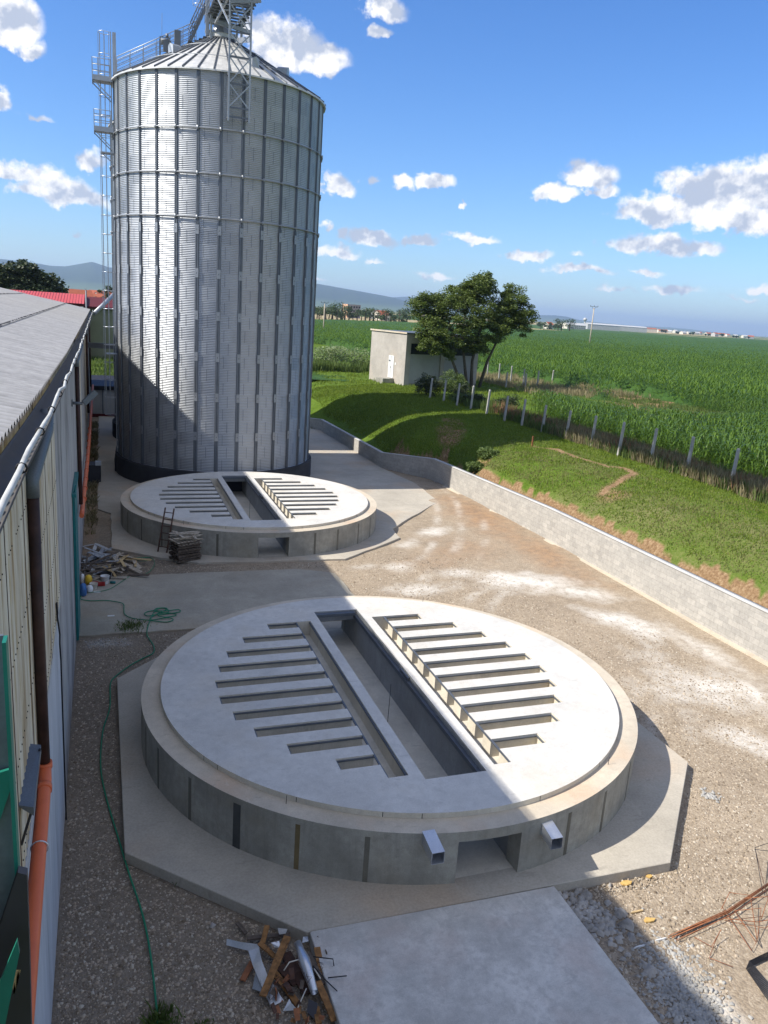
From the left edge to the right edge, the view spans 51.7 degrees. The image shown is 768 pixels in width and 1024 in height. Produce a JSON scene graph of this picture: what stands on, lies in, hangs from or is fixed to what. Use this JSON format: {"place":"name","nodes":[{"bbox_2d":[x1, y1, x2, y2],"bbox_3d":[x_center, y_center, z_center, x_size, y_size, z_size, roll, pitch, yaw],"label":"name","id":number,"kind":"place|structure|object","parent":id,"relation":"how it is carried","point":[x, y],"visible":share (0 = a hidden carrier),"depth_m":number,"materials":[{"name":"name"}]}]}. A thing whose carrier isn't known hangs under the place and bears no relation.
{"place":"outdoors","nodes":[
{"label":"outdoors","id":0,"kind":"place"},
{"bbox_2d":[0,259,474,316],"bbox_3d":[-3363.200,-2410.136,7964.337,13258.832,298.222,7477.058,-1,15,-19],"label":"hills","id":1,"kind":"structure","parent":0,"point":[85,276],"depth_m":7639.42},
{"bbox_2d":[97,416,435,564],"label":"concrete slab","id":2,"kind":"structure","parent":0,"point":[399,500],"depth_m":55.23,"materials":[{"name":"concrete"}]},
{"bbox_2d":[89,460,100,482],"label":"junction cabinet","id":3,"kind":"object","parent":2,"relation":"on","point":[95,470],"visible":0.89,"depth_m":54.34,"materials":[{"name":"black metal"}]},
{"bbox_2d":[157,507,174,552],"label":"leaning ladder","id":4,"kind":"object","parent":2,"relation":"on","point":[161,532],"visible":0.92,"depth_m":40.83,"materials":[{"name":"metal"}]},
{"bbox_2d":[169,555,200,562],"bbox_3d":[-10.019,2.296,39.850,1.280,0.100,0.997,-9,19,-41],"label":"pallet","id":5,"kind":"object","parent":2,"relation":"on","point":[181,561],"visible":0.56,"depth_m":39.49,"materials":[{"name":"wood"}]},
{"bbox_2d":[170,553,201,559],"bbox_3d":[-9.954,2.167,39.829,1.291,0.100,0.999,-8,19,-40],"label":"pallet","id":6,"kind":"object","parent":5,"relation":"on","point":[189,557],"visible":0.51,"depth_m":39.51,"materials":[{"name":"brown wood"}]},
{"bbox_2d":[169,551,200,557],"bbox_3d":[-9.980,2.047,39.742,1.252,0.100,0.997,-10,20,-44],"label":"pallet","id":7,"kind":"object","parent":6,"relation":"on","point":[186,554],"visible":0.54,"depth_m":39.41,"materials":[{"name":"brown wood"}]},
{"bbox_2d":[168,548,199,554],"bbox_3d":[-10.027,1.899,39.766,1.257,0.100,0.996,-8,18,-38],"label":"pallet","id":8,"kind":"object","parent":7,"relation":"on","point":[175,551],"visible":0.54,"depth_m":39.45,"materials":[{"name":"wood"}]},
{"bbox_2d":[170,546,200,552],"bbox_3d":[-9.932,1.788,39.677,1.269,0.100,0.983,-8,19,-39],"label":"pallet","id":9,"kind":"object","parent":8,"relation":"on","point":[187,549],"visible":0.54,"depth_m":39.34,"materials":[{"name":"brown wood"}]},
{"bbox_2d":[169,542,200,549],"bbox_3d":[-9.983,1.638,39.703,1.252,0.100,0.996,-8,19,-40],"label":"pallet","id":10,"kind":"object","parent":9,"relation":"on","point":[185,547],"visible":0.52,"depth_m":39.36,"materials":[{"name":"wood"}]},
{"bbox_2d":[170,540,201,546],"bbox_3d":[-9.906,1.518,39.648,1.266,0.100,0.992,-8,19,-40],"label":"pallet","id":11,"kind":"object","parent":10,"relation":"on","point":[190,544],"visible":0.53,"depth_m":39.34,"materials":[{"name":"wood"}]},
{"bbox_2d":[168,537,199,544],"bbox_3d":[-9.965,1.403,39.535,1.252,0.100,0.997,-10,20,-43],"label":"pallet","id":12,"kind":"object","parent":11,"relation":"on","point":[183,541],"visible":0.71,"depth_m":39.29,"materials":[{"name":"grey wood"}]},
{"bbox_2d":[120,471,376,557],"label":"silo foundation","id":13,"kind":"object","parent":2,"relation":"on","point":[263,514],"visible":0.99,"depth_m":44.31,"materials":[{"name":"concrete"}]},
{"bbox_2d":[0,0,767,336],"label":"sky","id":14,"kind":"structure","parent":0,"point":[611,156],"materials":[{"name":"blue"}]},
{"bbox_2d":[76,306,767,607],"bbox_3d":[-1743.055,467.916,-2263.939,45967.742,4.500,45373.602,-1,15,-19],"label":"terrain","id":15,"kind":"structure","parent":0,"point":[736,582],"depth_m":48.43,"materials":[{"name":"green plant"}]},
{"bbox_2d":[0,259,69,292],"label":"dark broad tree","id":16,"kind":"object","parent":15,"relation":"on","point":[21,274],"visible":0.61,"depth_m":130.37,"materials":[{"name":"green plant"}]},
{"bbox_2d":[9,289,86,307],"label":"red roofed shed","id":17,"kind":"structure","parent":15,"relation":"on","point":[72,299],"depth_m":102.18,"materials":[{"name":"white metal"}]},
{"bbox_2d":[68,289,93,296],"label":"house","id":18,"kind":"structure","parent":15,"relation":"on","point":[79,291],"depth_m":350.42,"materials":[{"name":"orange tile"}]},
{"bbox_2d":[76,297,113,358],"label":"olive building","id":19,"kind":"structure","parent":15,"relation":"on","point":[97,335],"depth_m":103.32,"materials":[{"name":"green metal"}]},
{"bbox_2d":[91,354,113,375],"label":"grass","id":20,"kind":"structure","parent":15,"relation":"on","point":[96,370],"depth_m":96.32,"materials":[{"name":"green plant"}]},
{"bbox_2d":[312,358,369,372],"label":"weeds","id":21,"kind":"object","parent":15,"relation":"on","point":[334,366],"visible":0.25,"depth_m":112.07,"materials":[{"name":"green plant"}]},
{"bbox_2d":[313,344,370,363],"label":"elder hedge","id":22,"kind":"object","parent":15,"relation":"on","point":[332,355],"visible":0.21,"depth_m":116.99,"materials":[{"name":"green plant"}]},
{"bbox_2d":[343,304,360,317],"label":"apartment block","id":23,"kind":"structure","parent":15,"relation":"on","point":[355,307],"depth_m":695.74,"materials":[{"name":"white concrete"}]},
{"bbox_2d":[51,417,767,1023],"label":"gravel yard","id":24,"kind":"structure","parent":15,"relation":"on","point":[449,525],"depth_m":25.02,"materials":[{"name":"beige gravel"}]},
{"bbox_2d":[0,287,93,1023],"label":"storage hall","id":25,"kind":"structure","parent":24,"relation":"on","point":[45,364],"depth_m":14.87,"materials":[{"name":"white paint"}]},
{"bbox_2d":[0,634,31,1023],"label":"steel frame","id":26,"kind":"object","parent":25,"relation":"attached to","point":[15,983],"visible":1,"depth_m":2.25,"materials":[{"name":"teal paint"}]},
{"bbox_2d":[19,744,40,845],"bbox_3d":[-4.630,3.622,10.417,0.174,0.584,1.600,-1,15,-19],"label":"metal ledge","id":27,"kind":"object","parent":25,"relation":"attached to","point":[27,802],"visible":0.9,"depth_m":10.13,"materials":[{"name":"metal"}]},
{"bbox_2d":[28,758,52,1023],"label":"collector pipe","id":28,"kind":"object","parent":25,"relation":"attached to","point":[39,847],"visible":0.85,"depth_m":10.52,"materials":[{"name":"orange plastic"}]},
{"bbox_2d":[56,602,66,819],"bbox_3d":[-7.308,4.716,17.983,0.083,5.968,1.137,-1,15,-19],"label":"loose cable","id":29,"kind":"object","parent":25,"relation":"hanging from","point":[57,619],"visible":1,"depth_m":18.43,"materials":[{"name":"black rubber"}]},
{"bbox_2d":[72,472,80,640],"bbox_3d":[-11.746,1.534,30.385,0.165,6.006,3.800,-1,15,-19],"label":"sliding door","id":30,"kind":"structure","parent":25,"relation":"attached to","point":[76,547],"depth_m":29.39,"materials":[{"name":"teal paint"}]},
{"bbox_2d":[72,492,80,640],"bbox_3d":[-11.729,1.782,30.241,0.090,5.600,2.600,-1,15,-19],"label":"door leaf","id":31,"kind":"structure","parent":30,"relation":"in","point":[74,500],"depth_m":29.40,"materials":[{"name":"teal paint"}]},
{"bbox_2d":[71,390,97,406],"bbox_3d":[-11.164,-4.254,29.579,0.967,0.614,0.255,-3,16,-27],"label":"wall floodlight","id":32,"kind":"object","parent":25,"relation":"attached to","point":[89,397],"depth_m":29.56,"materials":[{"name":"metal"}]},
{"bbox_2d":[79,384,93,517],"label":"collector pipe","id":33,"kind":"object","parent":25,"relation":"attached to","point":[85,488],"visible":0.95,"depth_m":44.63,"materials":[{"name":"orange plastic"}]},
{"bbox_2d":[92,294,112,315],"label":"grain pipe","id":34,"kind":"object","parent":25,"relation":"attached to","point":[97,309],"visible":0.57,"depth_m":81.71,"materials":[{"name":"metal"}]},
{"bbox_2d":[84,420,99,534],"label":"weeds","id":35,"kind":"object","parent":24,"relation":"on","point":[90,516],"visible":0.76,"depth_m":52.05,"materials":[{"name":"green plant"}]},
{"bbox_2d":[91,375,114,416],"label":"end wall","id":36,"kind":"structure","parent":24,"relation":"on","point":[99,404],"depth_m":83.47,"materials":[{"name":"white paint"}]},
{"bbox_2d":[84,637,132,647],"bbox_3d":[-10.466,4.941,29.930,2.294,0.036,1.022,-1,15,-19],"label":"rubble","id":37,"kind":"object","parent":24,"relation":"on","point":[104,642],"visible":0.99,"depth_m":29.92,"materials":[{"name":"gravel"}]},
{"bbox_2d":[108,121,117,438],"bbox_3d":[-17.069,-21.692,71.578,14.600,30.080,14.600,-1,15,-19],"label":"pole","id":38,"kind":"object","parent":24,"relation":"on","point":[113,421],"visible":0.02,"depth_m":68.90,"materials":[{"name":"metal"}]},
{"bbox_2d":[88,342,114,348],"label":"tie beam","id":39,"kind":"structure","parent":38,"relation":"attached to","point":[95,345],"depth_m":69.30,"materials":[{"name":"metal"}]},
{"bbox_2d":[100,621,157,1023],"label":"garden hose","id":40,"kind":"object","parent":24,"relation":"on","point":[148,942],"visible":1,"depth_m":18.96,"materials":[{"name":"green rubber"}]},
{"bbox_2d":[138,996,185,1023],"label":"weed tuft","id":41,"kind":"object","parent":24,"relation":"on","point":[162,1018],"visible":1,"depth_m":14.53,"materials":[{"name":"green plant"}]},
{"bbox_2d":[79,569,354,637],"bbox_3d":[-7.175,3.830,35.305,12.017,0.155,6.966,-1,15,-19],"label":"concrete pad","id":42,"kind":"object","parent":24,"relation":"on","point":[198,599],"visible":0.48,"depth_m":35.19,"materials":[{"name":"grey concrete"}]},
{"bbox_2d":[80,596,180,621],"bbox_3d":[-10.828,4.053,32.928,4.739,0.077,1.579,6,14,9],"label":"garden hose","id":43,"kind":"object","parent":42,"relation":"on","point":[159,613],"visible":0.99,"depth_m":32.85,"materials":[{"name":"green rubber"}]},
{"bbox_2d":[114,617,147,637],"bbox_3d":[-10.046,4.498,31.348,1.694,0.190,1.797,13,17,32],"label":"weed tuft","id":44,"kind":"object","parent":42,"relation":"on","point":[129,625],"visible":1,"depth_m":31.39,"materials":[{"name":"green plant"}]},
{"bbox_2d":[110,32,325,490],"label":"grain silo","id":45,"kind":"object","parent":24,"relation":"on","point":[216,219],"visible":1,"depth_m":51.92,"materials":[{"name":"metal"}]},
{"bbox_2d":[91,30,117,451],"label":"caged ladder","id":46,"kind":"object","parent":45,"relation":"attached to","point":[100,79],"visible":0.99,"depth_m":53.26,"materials":[{"name":"metal"}]},
{"bbox_2d":[116,0,206,72],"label":"roof stair","id":47,"kind":"object","parent":45,"relation":"on","point":[195,27],"visible":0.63,"depth_m":52.58,"materials":[{"name":"metal"}]},
{"bbox_2d":[159,30,180,54],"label":"motor unit","id":48,"kind":"object","parent":45,"relation":"on","point":[163,41],"visible":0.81,"depth_m":51.90,"materials":[{"name":"metal"}]},
{"bbox_2d":[193,0,257,44],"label":"conveyor gallery","id":49,"kind":"object","parent":45,"relation":"on","point":[215,16],"visible":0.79,"depth_m":52.40,"materials":[{"name":"metal"}]},
{"bbox_2d":[218,0,260,123],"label":"lattice mast","id":50,"kind":"object","parent":45,"relation":"attached to","point":[242,40],"visible":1,"depth_m":47.62,"materials":[{"name":"metal"}]},
{"bbox_2d":[226,939,258,950],"bbox_3d":[-2.893,8.848,16.192,0.747,0.156,0.121,8,15,14],"label":"bent sheet","id":51,"kind":"object","parent":24,"relation":"on","point":[242,945],"visible":0.86,"depth_m":16.18,"materials":[{"name":"silver metal"}]},
{"bbox_2d":[240,961,252,981],"bbox_3d":[-2.692,9.066,15.646,0.130,0.060,0.447,8,15,15],"label":"rotten plank","id":52,"kind":"object","parent":24,"relation":"on","point":[247,971],"visible":0.89,"depth_m":15.61,"materials":[{"name":"wood"}]},
{"bbox_2d":[252,973,261,991],"bbox_3d":[-2.468,9.117,15.339,0.172,0.186,0.450,-1,15,-19],"label":"bent sheet","id":53,"kind":"object","parent":24,"relation":"on","point":[257,984],"visible":0.86,"depth_m":15.33,"materials":[{"name":"metal"}]},
{"bbox_2d":[257,941,275,957],"bbox_3d":[-2.380,8.894,16.103,0.414,0.149,0.110,12,16,28],"label":"rotten plank","id":54,"kind":"object","parent":24,"relation":"on","point":[263,946],"visible":0.93,"depth_m":16.09,"materials":[{"name":"brown wood"}]},
{"bbox_2d":[261,925,269,943],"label":"rotten plank","id":55,"kind":"object","parent":54,"relation":"on","point":[265,933],"visible":1,"depth_m":16.35,"materials":[{"name":"brown wood"}]},
{"bbox_2d":[247,932,290,940],"bbox_3d":[-2.401,8.851,16.528,0.899,0.080,0.100,0,15,-15],"label":"rotten plank","id":56,"kind":"object","parent":24,"relation":"on","point":[258,937],"visible":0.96,"depth_m":16.50,"materials":[{"name":"brown wood"}]},
{"bbox_2d":[259,935,290,996],"bbox_3d":[-2.126,8.888,15.547,0.150,0.150,1.392,7,15,11],"label":"rotten plank","id":57,"kind":"object","parent":24,"relation":"on","point":[275,965],"visible":1,"depth_m":15.50,"materials":[{"name":"brown wood"}]},
{"bbox_2d":[274,971,298,1005],"bbox_3d":[-1.879,9.185,15.261,0.130,0.130,0.817,-9,19,-41],"label":"rotten plank","id":58,"kind":"object","parent":24,"relation":"on","point":[294,999],"visible":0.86,"depth_m":15.20,"materials":[{"name":"brown wood"}]},
{"bbox_2d":[282,951,309,994],"bbox_3d":[-1.733,9.114,15.680,0.220,0.080,1.047,-5,17,-31],"label":"rusty pipe","id":59,"kind":"object","parent":24,"relation":"on","point":[299,976],"visible":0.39,"depth_m":15.70,"materials":[{"name":"metal"}]},
{"bbox_2d":[277,964,296,986],"bbox_3d":[-1.882,9.113,15.601,0.512,0.100,0.200,17,19,41],"label":"rotten plank","id":60,"kind":"object","parent":59,"relation":"on","point":[282,972],"visible":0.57,"depth_m":15.61,"materials":[{"name":"wood"}]},
{"bbox_2d":[294,940,317,994],"bbox_3d":[-1.540,8.926,15.559,0.241,0.294,1.143,-1,15,-19],"label":"metal pipe","id":61,"kind":"object","parent":24,"relation":"on","point":[304,961],"visible":1,"depth_m":15.47,"materials":[{"name":"silver metal"}]},
{"bbox_2d":[307,952,324,984],"bbox_3d":[-1.342,8.988,15.611,0.100,0.150,0.729,-5,17,-32],"label":"rotten plank","id":62,"kind":"object","parent":24,"relation":"on","point":[313,961],"visible":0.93,"depth_m":15.62,"materials":[{"name":"wood"}]},
{"bbox_2d":[314,1006,321,1023],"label":"rotten plank","id":63,"kind":"object","parent":24,"relation":"on","point":[317,1020],"visible":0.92,"depth_m":14.72,"materials":[{"name":"brown wood"}]},
{"bbox_2d":[307,999,317,1019],"bbox_3d":[-1.349,9.299,14.821,0.185,0.147,0.306,5,14,4],"label":"bent sheet","id":64,"kind":"object","parent":63,"relation":"on","point":[312,1008],"visible":1,"depth_m":14.83,"materials":[{"name":"black metal"}]},
{"bbox_2d":[117,621,687,942],"bbox_3d":[0.103,6.771,25.364,16.220,0.350,16.250,-1,15,-19],"label":"foundation apron","id":65,"kind":"object","parent":24,"relation":"on","point":[165,839],"visible":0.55,"depth_m":18.75,"materials":[{"name":"concrete"}]},
{"bbox_2d":[141,596,637,884],"bbox_3d":[0.221,5.888,24.923,15.003,1.590,15.380,-1,15,-19],"label":"silo foundation","id":66,"kind":"object","parent":65,"relation":"on","point":[390,740],"visible":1,"depth_m":21.70,"materials":[{"name":"concrete"}]},
{"bbox_2d":[309,886,658,1023],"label":"concrete ramp","id":67,"kind":"structure","parent":24,"relation":"on","point":[538,956],"depth_m":15.83,"materials":[{"name":"grey concrete"}]},
{"bbox_2d":[314,947,322,974],"bbox_3d":[-1.271,8.977,15.752,0.130,0.150,0.715,0,15,-16],"label":"rotten plank","id":68,"kind":"object","parent":67,"relation":"on","point":[317,951],"visible":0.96,"depth_m":15.91,"materials":[{"name":"brown wood"}]},
{"bbox_2d":[316,980,336,1022],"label":"rotten plank","id":69,"kind":"object","parent":67,"relation":"on","point":[325,1000],"visible":1,"depth_m":14.92,"materials":[{"name":"brown wood"}]},
{"bbox_2d":[310,418,767,666],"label":"retaining wall","id":70,"kind":"structure","parent":24,"relation":"on","point":[733,619],"depth_m":41.71,"materials":[{"name":"concrete"}]},
{"bbox_2d":[558,882,648,970],"bbox_3d":[4.764,9.042,17.889,1.884,0.093,3.242,-1,15,-19],"label":"rubble","id":71,"kind":"object","parent":24,"relation":"on","point":[601,926],"visible":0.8,"depth_m":17.72,"materials":[{"name":"gravel"}]},
{"bbox_2d":[617,918,634,931],"bbox_3d":[5.403,9.124,17.619,0.380,0.132,0.247,13,17,33],"label":"stone","id":72,"kind":"object","parent":24,"relation":"on","point":[628,924],"visible":1,"depth_m":17.56,"materials":[{"name":"white stone"}]},
{"bbox_2d":[643,963,657,977],"bbox_3d":[5.512,9.447,16.394,0.278,0.127,0.312,16,19,40],"label":"stone","id":73,"kind":"object","parent":24,"relation":"on","point":[650,970],"visible":1,"depth_m":16.36,"materials":[{"name":"grey stone"}]},
{"bbox_2d":[562,856,755,903],"bbox_3d":[4.999,8.900,18.628,9.259,0.032,0.732,-1,15,-19],"label":"rubble","id":74,"kind":"object","parent":24,"relation":"on","point":[609,889],"visible":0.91,"depth_m":18.83,"materials":[{"name":"gravel"}]},
{"bbox_2d":[613,907,752,1023],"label":"rubble","id":75,"kind":"object","parent":24,"relation":"on","point":[691,1010],"visible":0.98,"depth_m":16.00,"materials":[{"name":"gravel"}]},
{"bbox_2d":[699,787,721,802],"bbox_3d":[9.395,8.119,22.846,0.656,0.054,0.615,14,17,34],"label":"rubble","id":76,"kind":"object","parent":24,"relation":"on","point":[706,795],"visible":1,"depth_m":22.76,"materials":[{"name":"stone"}]},
{"bbox_2d":[721,892,757,950],"bbox_3d":[7.994,9.162,17.813,0.656,0.265,1.550,8,15,14],"label":"rebar","id":77,"kind":"object","parent":24,"relation":"on","point":[733,923],"visible":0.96,"depth_m":17.93,"materials":[{"name":"metal"}]},
{"bbox_3d":[-2.079,9.208,15.120,0.244,0.137,0.378,-1,15,-19],"label":"bent sheet","id":78,"kind":"object","parent":24,"relation":"on","visible":0},
{"bbox_2d":[249,947,283,1004],"bbox_3d":[-2.322,9.011,15.402,0.248,0.328,1.228,-5,17,-32],"label":"bent sheet","id":79,"kind":"object","parent":78,"relation":"on","point":[257,962],"visible":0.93,"depth_m":15.46,"materials":[{"name":"silver metal"}]},
{"bbox_2d":[369,329,477,385],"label":"transformer house","id":80,"kind":"structure","parent":15,"relation":"on","point":[397,357],"depth_m":99.80,"materials":[{"name":"concrete"}]},
{"bbox_2d":[388,355,393,377],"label":"door","id":81,"kind":"structure","parent":80,"relation":"in","point":[391,358],"depth_m":99.73,"materials":[{"name":"white plastic"}]},
{"bbox_2d":[411,343,435,354],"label":"window","id":82,"kind":"structure","parent":80,"relation":"in","point":[414,348],"depth_m":98.19,"materials":[{"name":"black glass"}]},
{"bbox_2d":[414,372,438,396],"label":"bush","id":83,"kind":"object","parent":15,"relation":"on","point":[424,388],"visible":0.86,"depth_m":86.57,"materials":[{"name":"green plant"}]},
{"bbox_2d":[311,370,556,425],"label":"grass","id":84,"kind":"structure","parent":15,"relation":"on","point":[509,391],"depth_m":92.55,"materials":[{"name":"green plant"}]},
{"bbox_2d":[423,376,447,393],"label":"bush","id":85,"kind":"object","parent":15,"relation":"on","point":[438,389],"visible":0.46,"depth_m":88.99,"materials":[{"name":"green plant"}]},
{"bbox_2d":[439,368,469,391],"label":"bush","id":86,"kind":"object","parent":15,"relation":"on","point":[453,375],"visible":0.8,"depth_m":89.56,"materials":[{"name":"green plant"}]},
{"bbox_2d":[448,384,475,394],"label":"bush","id":87,"kind":"object","parent":15,"relation":"on","point":[464,388],"visible":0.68,"depth_m":86.62,"materials":[{"name":"green plant"}]},
{"bbox_2d":[453,392,487,401],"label":"bush","id":88,"kind":"object","parent":15,"relation":"on","point":[476,396],"visible":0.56,"depth_m":81.38,"materials":[{"name":"green plant"}]},
{"bbox_2d":[403,270,540,387],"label":"walnut tree","id":89,"kind":"object","parent":15,"relation":"on","point":[507,316],"visible":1,"depth_m":97.31,"materials":[{"name":"green plant"}]},
{"bbox_2d":[465,461,484,473],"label":"bush","id":90,"kind":"object","parent":15,"relation":"on","point":[474,467],"visible":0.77,"depth_m":58.72,"materials":[{"name":"green plant"}]},
{"bbox_2d":[476,446,499,458],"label":"bush","id":91,"kind":"object","parent":15,"relation":"on","point":[488,452],"visible":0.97,"depth_m":59.16,"materials":[{"name":"green plant"}]},
{"bbox_2d":[491,393,525,409],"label":"bush","id":92,"kind":"object","parent":15,"relation":"on","point":[512,399],"visible":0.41,"depth_m":78.92,"materials":[{"name":"green plant"}]},
{"bbox_2d":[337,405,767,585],"bbox_3d":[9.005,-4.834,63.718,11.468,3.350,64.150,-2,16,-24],"label":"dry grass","id":93,"kind":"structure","parent":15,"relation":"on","point":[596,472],"depth_m":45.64,"materials":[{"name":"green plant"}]},
{"bbox_2d":[476,370,650,398],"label":"weeds","id":94,"kind":"object","parent":15,"relation":"on","point":[541,385],"visible":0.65,"depth_m":106.14,"materials":[{"name":"green plant"}]},
{"bbox_2d":[562,322,585,329],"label":"farm shed","id":95,"kind":"structure","parent":15,"relation":"on","point":[580,326],"depth_m":1180.52,"materials":[{"name":"white metal"}]},
{"bbox_2d":[448,391,767,503],"bbox_3d":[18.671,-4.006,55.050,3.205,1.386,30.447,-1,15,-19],"label":"weeds","id":96,"kind":"object","parent":15,"relation":"on","point":[579,437],"visible":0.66,"depth_m":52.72,"materials":[{"name":"green plant"}]},
{"bbox_2d":[617,422,625,455],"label":"fence post","id":97,"kind":"object","parent":15,"relation":"on","point":[622,434],"visible":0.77,"depth_m":56.50,"materials":[{"name":"concrete"}]},
{"bbox_2d":[567,387,726,414],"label":"weeds","id":98,"kind":"object","parent":15,"relation":"on","point":[643,400],"visible":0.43,"depth_m":94.04,"materials":[{"name":"green plant"}]},
{"bbox_2d":[687,436,694,466],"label":"fence post","id":99,"kind":"object","parent":15,"relation":"on","point":[691,449],"visible":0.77,"depth_m":50.19,"materials":[{"name":"concrete"}]},
{"bbox_2d":[731,448,739,478],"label":"fence post","id":100,"kind":"object","parent":15,"relation":"on","point":[735,463],"visible":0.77,"depth_m":47.48,"materials":[{"name":"concrete"}]},
{"bbox_2d":[312,319,767,412],"bbox_3d":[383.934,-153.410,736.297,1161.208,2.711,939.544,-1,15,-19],"label":"corn field","id":101,"kind":"structure","parent":0,"point":[676,356],"depth_m":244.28,"materials":[{"name":"green plant"}]},
{"bbox_2d":[328,333,767,409],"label":"corn field","id":102,"kind":"structure","parent":0,"point":[662,371],"depth_m":123.51,"materials":[{"name":"green plant"}]},
{"bbox_2d":[393,297,731,334],"bbox_3d":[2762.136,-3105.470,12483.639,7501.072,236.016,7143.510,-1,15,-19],"label":"hills","id":103,"kind":"structure","parent":0,"point":[548,318],"depth_m":11603.49,"materials":[{"name":"blue"}]},
{"bbox_2d":[585,322,619,330],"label":"warehouse","id":104,"kind":"structure","parent":0,"point":[608,327],"depth_m":1401.57,"materials":[{"name":"white paint"}]},
{"bbox_2d":[619,325,646,332],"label":"warehouse","id":105,"kind":"structure","parent":0,"point":[633,328],"depth_m":1532.45,"materials":[{"name":"white paint"}]},
{"bbox_2d":[526,388,767,477],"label":"corn field","id":106,"kind":"structure","parent":0,"point":[732,430],"depth_m":63.38,"materials":[{"name":"green plant"}]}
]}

